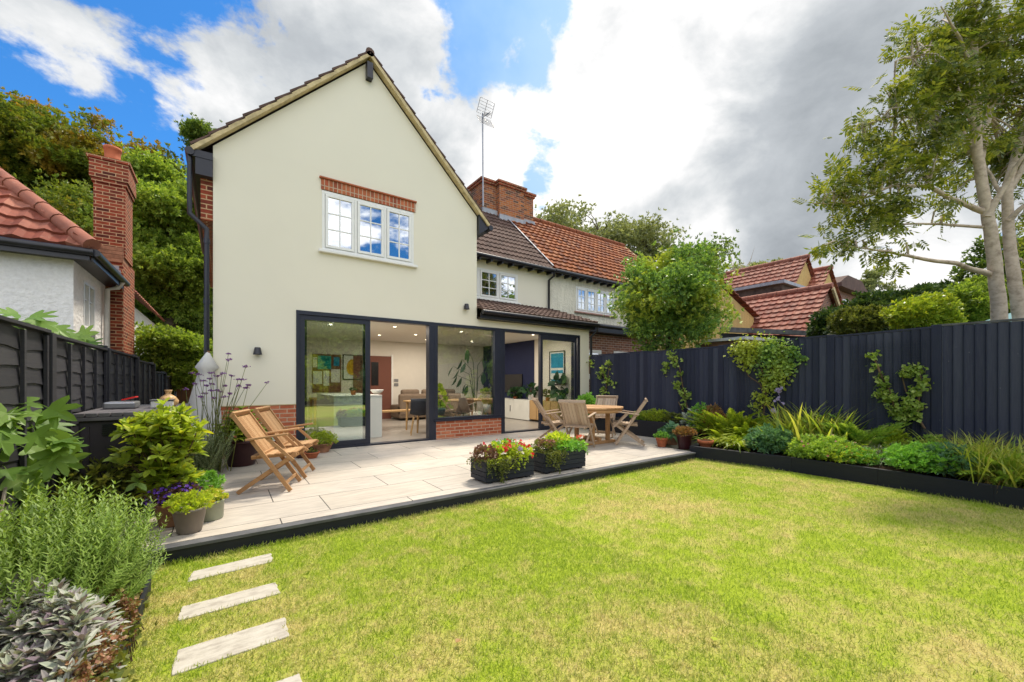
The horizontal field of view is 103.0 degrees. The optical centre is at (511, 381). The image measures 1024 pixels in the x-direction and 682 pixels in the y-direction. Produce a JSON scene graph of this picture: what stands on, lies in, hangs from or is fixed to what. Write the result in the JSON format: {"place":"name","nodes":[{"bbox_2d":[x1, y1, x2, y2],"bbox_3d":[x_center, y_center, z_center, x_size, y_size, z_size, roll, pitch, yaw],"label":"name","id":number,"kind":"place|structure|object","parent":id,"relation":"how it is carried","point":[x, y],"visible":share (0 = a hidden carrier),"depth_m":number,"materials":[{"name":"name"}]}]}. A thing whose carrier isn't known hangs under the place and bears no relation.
{"place":"outdoors","nodes":[
{"label":"outdoors","id":0,"kind":"place"},
{"bbox_2d":[317,393,381,439],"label":"kitchen island","id":1,"kind":"structure","parent":0,"point":[340,415],"depth_m":8.72,"materials":[{"name":"white paint"}]},
{"bbox_2d":[20,427,697,557],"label":"patio","id":2,"kind":"structure","parent":0,"point":[342,480],"depth_m":5.24,"materials":[{"name":"stone"}]},
{"bbox_2d":[48,448,142,515],"bbox_3d":[-3.735,0.879,3.764,0.917,0.686,0.941,0,0,-35],"label":"leaved shrub","id":3,"kind":"object","parent":2,"relation":"on","point":[99,482],"visible":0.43,"depth_m":3.54,"materials":[{"name":"green plant"}]},
{"bbox_2d":[72,403,190,524],"bbox_3d":[-3.934,0.830,4.345,0.720,1.100,1.600,0,0,-35],"label":"storage box","id":4,"kind":"object","parent":2,"relation":"on","point":[98,426],"visible":0.31,"depth_m":3.62,"materials":[{"name":"plastic"}]},
{"bbox_2d":[103,396,139,408],"bbox_3d":[-4.041,0.216,4.227,0.249,0.124,0.330,0,0,-35],"label":"plastic tray","id":5,"kind":"object","parent":4,"relation":"on","point":[121,404],"visible":1,"depth_m":4.12,"materials":[{"name":"plastic"}]},
{"bbox_2d":[103,397,213,500],"bbox_3d":[-3.040,0.696,3.608,0.665,1.113,0.705,0,0,14],"label":"laurel shrub","id":6,"kind":"object","parent":2,"relation":"on","point":[169,448],"visible":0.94,"depth_m":3.48,"materials":[{"name":"green plant"}]},
{"bbox_2d":[141,481,202,527],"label":"potted plant","id":7,"kind":"object","parent":2,"relation":"on","point":[158,507],"visible":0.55,"depth_m":3.46,"materials":[{"name":"purple plant"}]},
{"bbox_2d":[161,488,214,534],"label":"potted plant","id":8,"kind":"object","parent":2,"relation":"on","point":[188,519],"visible":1,"depth_m":3.32,"materials":[{"name":"green plant"}]},
{"bbox_2d":[182,468,226,499],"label":"potted plant","id":9,"kind":"object","parent":2,"relation":"on","point":[213,479],"visible":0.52,"depth_m":3.94,"materials":[{"name":"green plant"}]},
{"bbox_2d":[189,427,234,473],"bbox_3d":[-4.213,0.932,5.525,0.818,0.598,1.118,0,0,-35],"label":"lavender mass","id":10,"kind":"object","parent":2,"relation":"on","point":[201,461],"visible":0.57,"depth_m":5.42,"materials":[{"name":"green plant"}]},
{"bbox_2d":[196,486,228,521],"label":"potted plant","id":11,"kind":"object","parent":2,"relation":"on","point":[215,511],"visible":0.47,"depth_m":3.67,"materials":[{"name":"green plant"}]},
{"bbox_2d":[182,352,269,471],"bbox_3d":[-4.156,0.401,5.740,1.111,1.665,0.736,0,0,3],"label":"verbena plant","id":12,"kind":"object","parent":2,"relation":"on","point":[216,420],"visible":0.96,"depth_m":5.68,"materials":[{"name":"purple plant"}]},
{"bbox_2d":[206,406,273,466],"bbox_3d":[-4.016,0.807,6.032,0.794,0.884,0.899,0,0,37],"label":"potted plant","id":13,"kind":"object","parent":2,"relation":"on","point":[244,451],"visible":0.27,"depth_m":5.91,"materials":[{"name":"black plant"}]},
{"bbox_2d":[229,409,305,494],"bbox_3d":[-2.823,0.793,4.760,0.675,0.924,0.572,0,0,-15],"label":"folding armchair","id":14,"kind":"object","parent":2,"relation":"on","point":[263,443],"visible":1,"depth_m":4.60,"materials":[{"name":"brown wood"}]},
{"bbox_2d":[253,406,318,480],"bbox_3d":[-2.966,0.793,5.395,0.675,0.924,0.572,0,0,-14],"label":"folding armchair","id":15,"kind":"object","parent":2,"relation":"on","point":[269,420],"visible":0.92,"depth_m":5.28,"materials":[{"name":"brown wood"}]},
{"bbox_2d":[305,430,338,452],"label":"potted plant","id":16,"kind":"object","parent":2,"relation":"on","point":[324,445],"visible":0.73,"depth_m":7.12,"materials":[{"name":"green plant"}]},
{"bbox_2d":[466,438,533,483],"bbox_3d":[-0.127,0.990,5.234,0.900,0.518,0.509,0,0,-35],"label":"planter box","id":17,"kind":"object","parent":2,"relation":"on","point":[497,464],"visible":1,"depth_m":5.11,"materials":[{"name":"wood"}]},
{"bbox_2d":[531,397,564,440],"bbox_3d":[0.766,0.793,8.227,0.675,0.924,0.572,0,0,-7],"label":"folding armchair","id":18,"kind":"object","parent":2,"relation":"on","point":[550,422],"visible":0.66,"depth_m":8.09,"materials":[{"name":"brown wood"}]},
{"bbox_2d":[528,430,589,473],"bbox_3d":[0.674,0.975,5.813,1.006,0.548,0.519,0,0,-35],"label":"planter box","id":19,"kind":"object","parent":2,"relation":"on","point":[561,451],"visible":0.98,"depth_m":5.67,"materials":[{"name":"plant"}]},
{"bbox_2d":[558,399,596,447],"bbox_3d":[1.223,0.793,7.580,0.572,0.924,0.675,0,0,29],"label":"folding armchair","id":20,"kind":"object","parent":2,"relation":"on","point":[571,410],"visible":0.81,"depth_m":7.45,"materials":[{"name":"brown wood"}]},
{"bbox_2d":[574,405,623,445],"bbox_3d":[1.636,0.880,8.326,1.234,0.736,1.240,0,0,-35],"label":"round garden table","id":21,"kind":"object","parent":2,"relation":"on","point":[606,410],"visible":0.58,"depth_m":8.15,"materials":[{"name":"brown wood"}]},
{"bbox_2d":[595,395,617,437],"bbox_3d":[2.104,0.793,9.298,0.572,0.924,0.675,0,0,26],"label":"folding armchair","id":22,"kind":"object","parent":2,"relation":"on","point":[603,401],"visible":0.59,"depth_m":9.45,"materials":[{"name":"brown wood"}]},
{"bbox_2d":[612,398,647,445],"bbox_3d":[2.352,0.793,8.114,0.675,0.924,0.572,0,0,17],"label":"folding armchair","id":23,"kind":"object","parent":2,"relation":"on","point":[619,423],"visible":0.98,"depth_m":7.93,"materials":[{"name":"brown wood"}]},
{"bbox_2d":[584,417,697,439],"bbox_3d":[2.879,1.069,9.917,0.600,0.359,3.140,0,0,-35],"label":"raised bed","id":24,"kind":"object","parent":2,"relation":"on","point":[646,428],"visible":0.2,"depth_m":9.31,"materials":[{"name":"wood"}]},
{"bbox_2d":[672,425,697,449],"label":"potted plant","id":25,"kind":"object","parent":2,"relation":"on","point":[684,434],"visible":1,"depth_m":7.43,"materials":[{"name":"orange plant"}]},
{"bbox_2d":[0,0,1023,290],"label":"sky","id":26,"kind":"structure","parent":0,"point":[716,115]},
{"bbox_2d":[121,458,1023,681],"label":"lawn","id":27,"kind":"structure","parent":0,"point":[917,668],"depth_m":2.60,"materials":[{"name":"green plant"}]},
{"bbox_2d":[120,559,151,677],"bbox_3d":[0.835,1.350,-2.502,0.750,0.100,12.951,0,0,-35],"label":"flower border","id":28,"kind":"object","parent":27,"relation":"on","point":[143,595],"visible":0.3,"depth_m":2.46,"materials":[{"name":"soil"}]},
{"bbox_2d":[0,395,91,556],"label":"fig branch","id":29,"kind":"object","parent":28,"relation":"on","point":[50,447],"visible":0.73,"depth_m":2.74,"materials":[{"name":"green plant"}]},
{"bbox_2d":[0,571,132,681],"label":"sage plant","id":30,"kind":"object","parent":28,"relation":"on","point":[72,622],"visible":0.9,"depth_m":1.70,"materials":[{"name":"grey plant"}]},
{"bbox_2d":[0,476,170,642],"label":"rosemary bush","id":31,"kind":"object","parent":28,"relation":"on","point":[65,546],"visible":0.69,"depth_m":2.17,"materials":[{"name":"green plant"}]},
{"bbox_2d":[32,583,157,681],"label":"oregano plant","id":32,"kind":"object","parent":28,"relation":"on","point":[110,657],"visible":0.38,"depth_m":1.74,"materials":[{"name":"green plant"}]},
{"bbox_2d":[178,583,279,620],"bbox_3d":[-1.764,1.386,2.562,0.519,0.028,0.195,0,0,-35],"label":"stepping stone","id":33,"kind":"object","parent":27,"relation":"on","point":[224,601],"visible":0.77,"depth_m":2.55,"materials":[{"name":"beige stone"}]},
{"bbox_2d":[171,617,288,675],"bbox_3d":[-1.457,1.386,2.135,0.498,0.028,0.231,0,0,-35],"label":"stepping stone","id":34,"kind":"object","parent":27,"relation":"on","point":[218,648],"visible":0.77,"depth_m":2.11,"materials":[{"name":"beige stone"}]},
{"bbox_2d":[188,553,272,581],"bbox_3d":[-2.074,1.386,3.022,0.526,0.028,0.179,0,0,-39],"label":"stepping stone","id":35,"kind":"object","parent":27,"relation":"on","point":[227,567],"visible":0.73,"depth_m":3.01,"materials":[{"name":"beige stone"}]},
{"bbox_2d":[142,452,695,566],"bbox_3d":[0.074,1.317,5.000,7.700,0.126,0.099,0,0,-35],"label":"patio edging","id":36,"kind":"object","parent":27,"relation":"on","point":[209,545],"visible":0.61,"depth_m":3.97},
{"bbox_2d":[679,254,842,348],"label":"ochre house","id":37,"kind":"structure","parent":0,"point":[789,296],"depth_m":17.94,"materials":[{"name":"red tile"}]},
{"label":"ground","id":38,"kind":"structure","parent":0,"visible":0},
{"bbox_2d":[0,307,103,349],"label":"fig branch","id":39,"kind":"object","parent":38,"relation":"on","point":[83,334],"visible":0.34,"depth_m":3.85,"materials":[{"name":"plant"}]},
{"bbox_2d":[12,168,92,236],"bbox_3d":[-21.152,-4.004,19.176,9.447,10.773,6.995,0,0,-35],"label":"maple tree","id":40,"kind":"object","parent":38,"relation":"on","point":[55,200],"visible":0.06,"depth_m":18.03,"materials":[{"name":"green plant"}]},
{"bbox_2d":[0,167,164,354],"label":"bungalow","id":41,"kind":"object","parent":38,"relation":"on","point":[47,251],"visible":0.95,"depth_m":7.18,"materials":[{"name":"white paint"}]},
{"bbox_2d":[84,281,100,334],"bbox_3d":[-8.486,-1.460,8.161,0.180,0.960,0.966,0,0,-35],"label":"window","id":42,"kind":"structure","parent":41,"relation":"in","point":[89,291],"depth_m":8.15,"materials":[{"name":"white glass"}]},
{"bbox_2d":[86,144,137,353],"bbox_3d":[-9.562,-2.085,9.802,0.720,6.930,1.650,0,0,-35],"label":"chimney breast","id":43,"kind":"object","parent":41,"relation":"attached to","point":[112,175],"visible":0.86,"depth_m":9.39,"materials":[{"name":"red brick"}]},
{"bbox_2d":[0,315,181,548],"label":"fence","id":44,"kind":"object","parent":38,"relation":"on","point":[48,367],"visible":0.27,"depth_m":3.60,"materials":[{"name":"black wood"}]},
{"bbox_2d":[0,86,186,233],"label":"maple tree","id":45,"kind":"object","parent":38,"relation":"on","point":[35,135],"visible":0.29,"depth_m":20.57,"materials":[{"name":"green plant"}]},
{"bbox_2d":[77,141,212,328],"bbox_3d":[-14.496,-3.978,17.297,6.220,10.722,6.725,0,0,-35],"label":"tree","id":46,"kind":"object","parent":38,"relation":"on","point":[168,257],"visible":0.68,"depth_m":15.97,"materials":[{"name":"green plant"}]},
{"bbox_2d":[135,321,212,393],"bbox_3d":[-9.741,-0.136,11.612,2.667,3.036,2.550,0,0,-35],"label":"shrub","id":47,"kind":"object","parent":38,"relation":"on","point":[177,355],"visible":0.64,"depth_m":11.06,"materials":[{"name":"green plant"}]},
{"bbox_2d":[135,292,212,354],"bbox_3d":[-15.743,-2.286,18.610,9.305,7.343,6.820,0,0,-35],"label":"tree","id":48,"kind":"object","parent":38,"relation":"on","point":[197,328],"visible":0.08,"depth_m":17.26,"materials":[{"name":"green plant"}]},
{"bbox_2d":[174,113,222,150],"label":"tree","id":49,"kind":"object","parent":38,"relation":"on","point":[192,129],"visible":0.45,"depth_m":24.97,"materials":[{"name":"green plant"}]},
{"bbox_2d":[184,47,599,458],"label":"gabled house","id":50,"kind":"structure","parent":38,"relation":"on","point":[338,210],"depth_m":7.97,"materials":[{"name":"beige paint"}]},
{"bbox_2d":[312,354,340,391],"bbox_3d":[-5.597,-0.245,12.312,0.807,1.150,0.029,0,0,-35],"label":"pinboard","id":51,"kind":"object","parent":50,"relation":"attached to","point":[326,372],"visible":1,"depth_m":12.29,"materials":[{"name":"multicoloured paper"}]},
{"bbox_2d":[343,354,361,379],"bbox_3d":[-5.000,-0.441,12.732,0.560,0.780,0.030,0,0,-35],"label":"framed picture","id":52,"kind":"object","parent":50,"relation":"attached to","point":[347,367],"visible":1,"depth_m":12.67,"materials":[{"name":"paper"}]},
{"bbox_2d":[296,310,433,450],"bbox_3d":[-2.782,-0.006,7.995,2.620,2.508,0.175,0,0,-35],"label":"sliding door","id":53,"kind":"structure","parent":50,"relation":"in","point":[302,316],"depth_m":7.89,"materials":[{"name":"black metal"}]},
{"bbox_2d":[318,190,417,267],"bbox_3d":[-2.833,-2.920,8.042,1.870,1.140,0.440,0,0,-35],"label":"window","id":54,"kind":"structure","parent":50,"relation":"in","point":[353,230],"depth_m":8.02,"materials":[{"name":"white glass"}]},
{"bbox_2d":[353,355,392,418],"bbox_3d":[-4.454,0.175,13.111,1.267,2.110,0.048,0,0,-35],"label":"inner door","id":55,"kind":"structure","parent":50,"relation":"in","point":[381,367],"depth_m":13.23,"materials":[{"name":"brown wood"}]},
{"bbox_2d":[410,398,425,435],"bbox_3d":[-2.127,0.810,9.421,0.461,0.845,0.492,0,0,-15],"label":"shell chair","id":56,"kind":"object","parent":50,"relation":"on","point":[417,407],"visible":0.72,"depth_m":9.23,"materials":[{"name":"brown wood"}]},
{"bbox_2d":[391,389,460,418],"bbox_3d":[-2.853,0.710,13.590,2.150,0.900,0.920,0,0,-35],"label":"sofa","id":57,"kind":"object","parent":50,"relation":"on","point":[407,394],"visible":0.59,"depth_m":13.08,"materials":[{"name":"beige fabric"}]},
{"bbox_2d":[448,350,486,414],"bbox_3d":[-1.256,0.154,11.684,1.274,2.153,0.436,0,0,-35],"label":"bird of paradise plant","id":58,"kind":"object","parent":50,"relation":"on","point":[483,381],"visible":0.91,"depth_m":11.72,"materials":[{"name":"green plant"}]},
{"bbox_2d":[434,322,503,439],"bbox_3d":[-0.973,-0.005,9.248,1.780,2.510,0.200,0,0,-35],"label":"fixed window","id":59,"kind":"structure","parent":50,"relation":"in","point":[496,333],"depth_m":9.59,"materials":[{"name":"black metal"}]},
{"bbox_2d":[477,267,520,304],"bbox_3d":[-0.734,-2.735,11.697,2.140,0.890,0.440,0,0,-35],"label":"window","id":60,"kind":"structure","parent":50,"relation":"in","point":[492,285],"depth_m":11.89,"materials":[{"name":"white glass"}]},
{"bbox_2d":[467,176,536,236],"bbox_3d":[-0.306,-6.460,15.314,2.480,1.480,1.230,0,0,-35],"label":"chimney stack","id":61,"kind":"object","parent":50,"relation":"on","point":[505,200],"visible":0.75,"depth_m":14.75,"materials":[{"name":"orange brick"}]},
{"bbox_2d":[505,398,531,419],"bbox_3d":[0.127,0.895,13.444,0.395,0.630,1.894,0,0,-35],"label":"media cabinet","id":62,"kind":"object","parent":50,"relation":"on","point":[517,408],"visible":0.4,"depth_m":13.08,"materials":[{"name":"white paint"}]},
{"bbox_2d":[503,329,579,433],"bbox_3d":[0.790,-0.006,10.505,2.550,2.508,0.205,0,0,-35],"label":"sliding door","id":63,"kind":"structure","parent":50,"relation":"in","point":[574,339],"depth_m":10.50,"materials":[{"name":"black glass"}]},
{"bbox_2d":[530,400,567,420],"bbox_3d":[1.072,0.875,12.118,0.385,0.590,1.342,0,0,-35],"label":"oak sideboard","id":64,"kind":"object","parent":50,"relation":"on","point":[550,405],"visible":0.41,"depth_m":11.87,"materials":[{"name":"brown wood"}]},
{"bbox_2d":[548,371,568,401],"bbox_3d":[1.333,0.169,11.720,0.634,0.955,0.724,0,0,12],"label":"potted houseplant","id":65,"kind":"object","parent":64,"relation":"on","point":[562,393],"visible":0.94,"depth_m":11.64,"materials":[{"name":"green plant"}]},
{"bbox_2d":[549,350,564,384],"bbox_3d":[1.337,-0.400,12.094,0.030,1.000,0.683,0,0,-35],"label":"framed picture","id":66,"kind":"object","parent":50,"relation":"attached to","point":[556,361],"visible":0.65,"depth_m":12.11,"materials":[{"name":"paper"}]},
{"bbox_2d":[534,194,601,236],"bbox_3d":[3.481,-5.867,30.371,6.621,14.496,6.639,0,0,-35],"label":"background tree","id":67,"kind":"object","parent":38,"relation":"on","point":[556,215],"visible":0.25,"depth_m":28.45,"materials":[{"name":"green plant"}]},
{"bbox_2d":[508,217,675,391],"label":"neighbour house","id":68,"kind":"structure","parent":38,"relation":"on","point":[586,266],"depth_m":14.22,"materials":[{"name":"orange tile"}]},
{"bbox_2d":[574,286,614,317],"bbox_3d":[2.831,-2.730,14.233,2.050,0.880,0.440,0,0,-35],"label":"window","id":69,"kind":"structure","parent":68,"relation":"in","point":[588,301],"depth_m":14.13,"materials":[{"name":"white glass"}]},
{"bbox_2d":[569,200,638,248],"bbox_3d":[7.295,-6.408,33.101,7.635,15.578,6.287,0,0,-35],"label":"background tree","id":70,"kind":"object","parent":38,"relation":"on","point":[598,229],"visible":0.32,"depth_m":32.04,"materials":[{"name":"green plant"}]},
{"bbox_2d":[603,207,690,261],"bbox_3d":[10.570,-5.783,31.547,6.216,14.328,7.009,0,0,23],"label":"background tree","id":71,"kind":"object","parent":38,"relation":"on","point":[646,235],"visible":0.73,"depth_m":30.49,"materials":[{"name":"green plant"}]},
{"bbox_2d":[597,229,744,351],"bbox_3d":[4.055,-1.298,10.667,3.576,5.360,3.437,0,0,29],"label":"garden tree","id":72,"kind":"object","parent":38,"relation":"on","point":[675,297],"visible":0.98,"depth_m":10.21,"materials":[{"name":"green plant"}]},
{"bbox_2d":[652,229,740,271],"bbox_3d":[13.116,-4.849,30.442,6.884,12.462,6.286,0,0,-35],"label":"background tree","id":73,"kind":"object","parent":38,"relation":"on","point":[726,241],"visible":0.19,"depth_m":29.71,"materials":[{"name":"green plant"}]},
{"bbox_2d":[698,336,788,348],"bbox_3d":[6.628,0.113,11.248,3.575,2.535,1.300,0,0,-35],"label":"lean to shed","id":74,"kind":"object","parent":38,"relation":"on","point":[715,342],"visible":0.18,"depth_m":10.14,"materials":[{"name":"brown wood"}]},
{"bbox_2d":[591,318,1023,450],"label":"fence","id":75,"kind":"object","parent":38,"relation":"on","point":[975,372],"visible":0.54,"depth_m":6.46,"materials":[{"name":"black wood"}]},
{"bbox_2d":[586,355,616,394],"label":"climbing plant","id":76,"kind":"object","parent":75,"relation":"attached to","point":[602,371],"visible":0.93,"depth_m":10.82,"materials":[{"name":"green plant"}]},
{"bbox_2d":[662,349,691,411],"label":"climbing plant","id":77,"kind":"object","parent":75,"relation":"attached to","point":[675,363],"visible":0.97,"depth_m":9.06,"materials":[{"name":"green plant"}]},
{"bbox_2d":[723,328,808,414],"bbox_3d":[4.693,-0.179,7.621,0.322,1.666,1.434,0,0,-35],"label":"climbing plant","id":78,"kind":"object","parent":75,"relation":"attached to","point":[774,349],"visible":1,"depth_m":7.55,"materials":[{"name":"green plant"}]},
{"bbox_2d":[851,338,925,439],"bbox_3d":[5.774,0.121,6.274,0.003,1.522,0.868,0,0,-35],"label":"wire trellis","id":79,"kind":"object","parent":75,"relation":"attached to","point":[876,370],"visible":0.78,"depth_m":6.37,"materials":[{"name":"black metal"}]},
{"bbox_2d":[864,349,916,424],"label":"climbing plant","id":80,"kind":"object","parent":79,"relation":"attached to","point":[892,398],"visible":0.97,"depth_m":6.22,"materials":[{"name":"green plant"}]},
{"bbox_2d":[888,362,933,428],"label":"climbing plant","id":81,"kind":"object","parent":79,"relation":"attached to","point":[916,406],"visible":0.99,"depth_m":5.96,"materials":[{"name":"green plant"}]},
{"bbox_2d":[835,275,867,303],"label":"brick house","id":82,"kind":"structure","parent":38,"relation":"on","point":[848,285],"depth_m":25.85,"materials":[{"name":"brown tile"}]},
{"bbox_2d":[690,444,1023,509],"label":"raised bed","id":83,"kind":"object","parent":38,"relation":"on","point":[912,480],"visible":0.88,"depth_m":5.42,"materials":[{"name":"wood"}]},
{"bbox_2d":[675,407,769,435],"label":"feathery plant","id":84,"kind":"object","parent":83,"relation":"on","point":[734,418],"visible":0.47,"depth_m":7.79,"materials":[{"name":"green plant"}]},
{"bbox_2d":[743,422,794,453],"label":"blue green perennial","id":85,"kind":"object","parent":83,"relation":"on","point":[767,439],"visible":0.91,"depth_m":6.58,"materials":[{"name":"green plant"}]},
{"bbox_2d":[779,438,829,459],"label":"ground cover","id":86,"kind":"object","parent":83,"relation":"on","point":[799,448],"visible":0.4,"depth_m":6.19,"materials":[{"name":"green plant"}]},
{"bbox_2d":[742,402,891,450],"bbox_3d":[4.999,0.747,6.997,2.035,0.874,1.930,0,0,7],"label":"daylily","id":87,"kind":"object","parent":83,"relation":"on","point":[799,422],"visible":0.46,"depth_m":6.66,"materials":[{"name":"green plant"}]},
{"bbox_2d":[789,433,863,462],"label":"pink perennial","id":88,"kind":"object","parent":83,"relation":"on","point":[834,441],"visible":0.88,"depth_m":5.97,"materials":[{"name":"green plant"}]},
{"bbox_2d":[814,443,876,463],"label":"ground cover","id":89,"kind":"object","parent":83,"relation":"on","point":[840,457],"visible":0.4,"depth_m":5.75,"materials":[{"name":"green plant"}]},
{"bbox_2d":[803,413,913,448],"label":"tall fern","id":90,"kind":"object","parent":83,"relation":"on","point":[854,432],"visible":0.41,"depth_m":6.15,"materials":[{"name":"green plant"}]},
{"bbox_2d":[836,444,883,465],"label":"ground cover","id":91,"kind":"object","parent":83,"relation":"on","point":[874,462],"visible":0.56,"depth_m":5.70,"materials":[{"name":"green plant"}]},
{"bbox_2d":[877,423,913,447],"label":"shrub","id":92,"kind":"object","parent":83,"relation":"on","point":[898,437],"visible":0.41,"depth_m":6.01,"materials":[{"name":"green plant"}]},
{"bbox_2d":[879,440,967,475],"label":"geranium","id":93,"kind":"object","parent":83,"relation":"on","point":[905,456],"visible":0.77,"depth_m":5.17,"materials":[{"name":"green plant"}]},
{"bbox_2d":[915,441,981,476],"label":"geranium","id":94,"kind":"object","parent":83,"relation":"on","point":[960,459],"visible":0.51,"depth_m":4.94,"materials":[{"name":"green plant"}]},
{"bbox_2d":[903,426,1023,483],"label":"crocosmia","id":95,"kind":"object","parent":83,"relation":"on","point":[987,447],"visible":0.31,"depth_m":4.90,"materials":[{"name":"green plant"}]},
{"bbox_2d":[943,460,1007,481],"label":"ground cover","id":96,"kind":"object","parent":83,"relation":"on","point":[976,468],"visible":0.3,"depth_m":4.77,"materials":[{"name":"green plant"}]},
{"bbox_2d":[946,439,1023,487],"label":"crocosmia","id":97,"kind":"object","parent":83,"relation":"on","point":[1018,468],"visible":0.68,"depth_m":4.60,"materials":[{"name":"green plant"}]},
{"bbox_2d":[948,445,1023,486],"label":"fern","id":98,"kind":"object","parent":83,"relation":"on","point":[1000,472],"visible":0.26,"depth_m":4.66,"materials":[{"name":"green plant"}]},
{"bbox_2d":[826,303,890,335],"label":"shrub","id":99,"kind":"object","parent":38,"relation":"on","point":[855,319],"visible":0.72,"depth_m":10.79,"materials":[{"name":"green plant"}]},
{"bbox_2d":[856,264,898,291],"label":"background tree","id":100,"kind":"object","parent":38,"relation":"on","point":[870,282],"visible":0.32,"depth_m":41.07,"materials":[{"name":"green plant"}]},
{"bbox_2d":[805,279,956,337],"bbox_3d":[13.929,-1.134,13.555,7.430,5.028,3.465,0,0,-13],"label":"yew hedge","id":101,"kind":"object","parent":38,"relation":"on","point":[817,326],"visible":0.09,"depth_m":12.90,"materials":[{"name":"green plant"}]},
{"bbox_2d":[791,0,1023,322],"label":"ash tree","id":102,"kind":"object","parent":38,"relation":"on","point":[970,38],"visible":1,"depth_m":6.58,"materials":[{"name":"green plant"}]},
{"bbox_2d":[878,289,968,329],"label":"shrub","id":103,"kind":"object","parent":38,"relation":"on","point":[926,309],"visible":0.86,"depth_m":8.29,"materials":[{"name":"green plant"}]},
{"bbox_2d":[943,274,1023,324],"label":"shrub","id":104,"kind":"object","parent":38,"relation":"on","point":[973,295],"visible":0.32,"depth_m":8.81,"materials":[{"name":"green plant"}]},
{"bbox_2d":[946,232,1023,284],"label":"shrub","id":105,"kind":"object","parent":38,"relation":"on","point":[974,260],"visible":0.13,"depth_m":10.29,"materials":[{"name":"green plant"}]},
{"bbox_2d":[960,60,1023,321],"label":"ash tree","id":106,"kind":"object","parent":38,"relation":"on","point":[1008,214],"visible":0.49,"depth_m":7.17,"materials":[{"name":"green plant"}]},
{"label":"passage","id":107,"kind":"structure","parent":0,"visible":0},
{"bbox_2d":[188,351,221,440],"bbox_3d":[-4.851,0.440,6.380,0.562,1.843,0.489,0,0,-35],"label":"folded parasol","id":108,"kind":"object","parent":107,"relation":"on","point":[206,363],"visible":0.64,"depth_m":6.30,"materials":[{"name":"beige fabric"}]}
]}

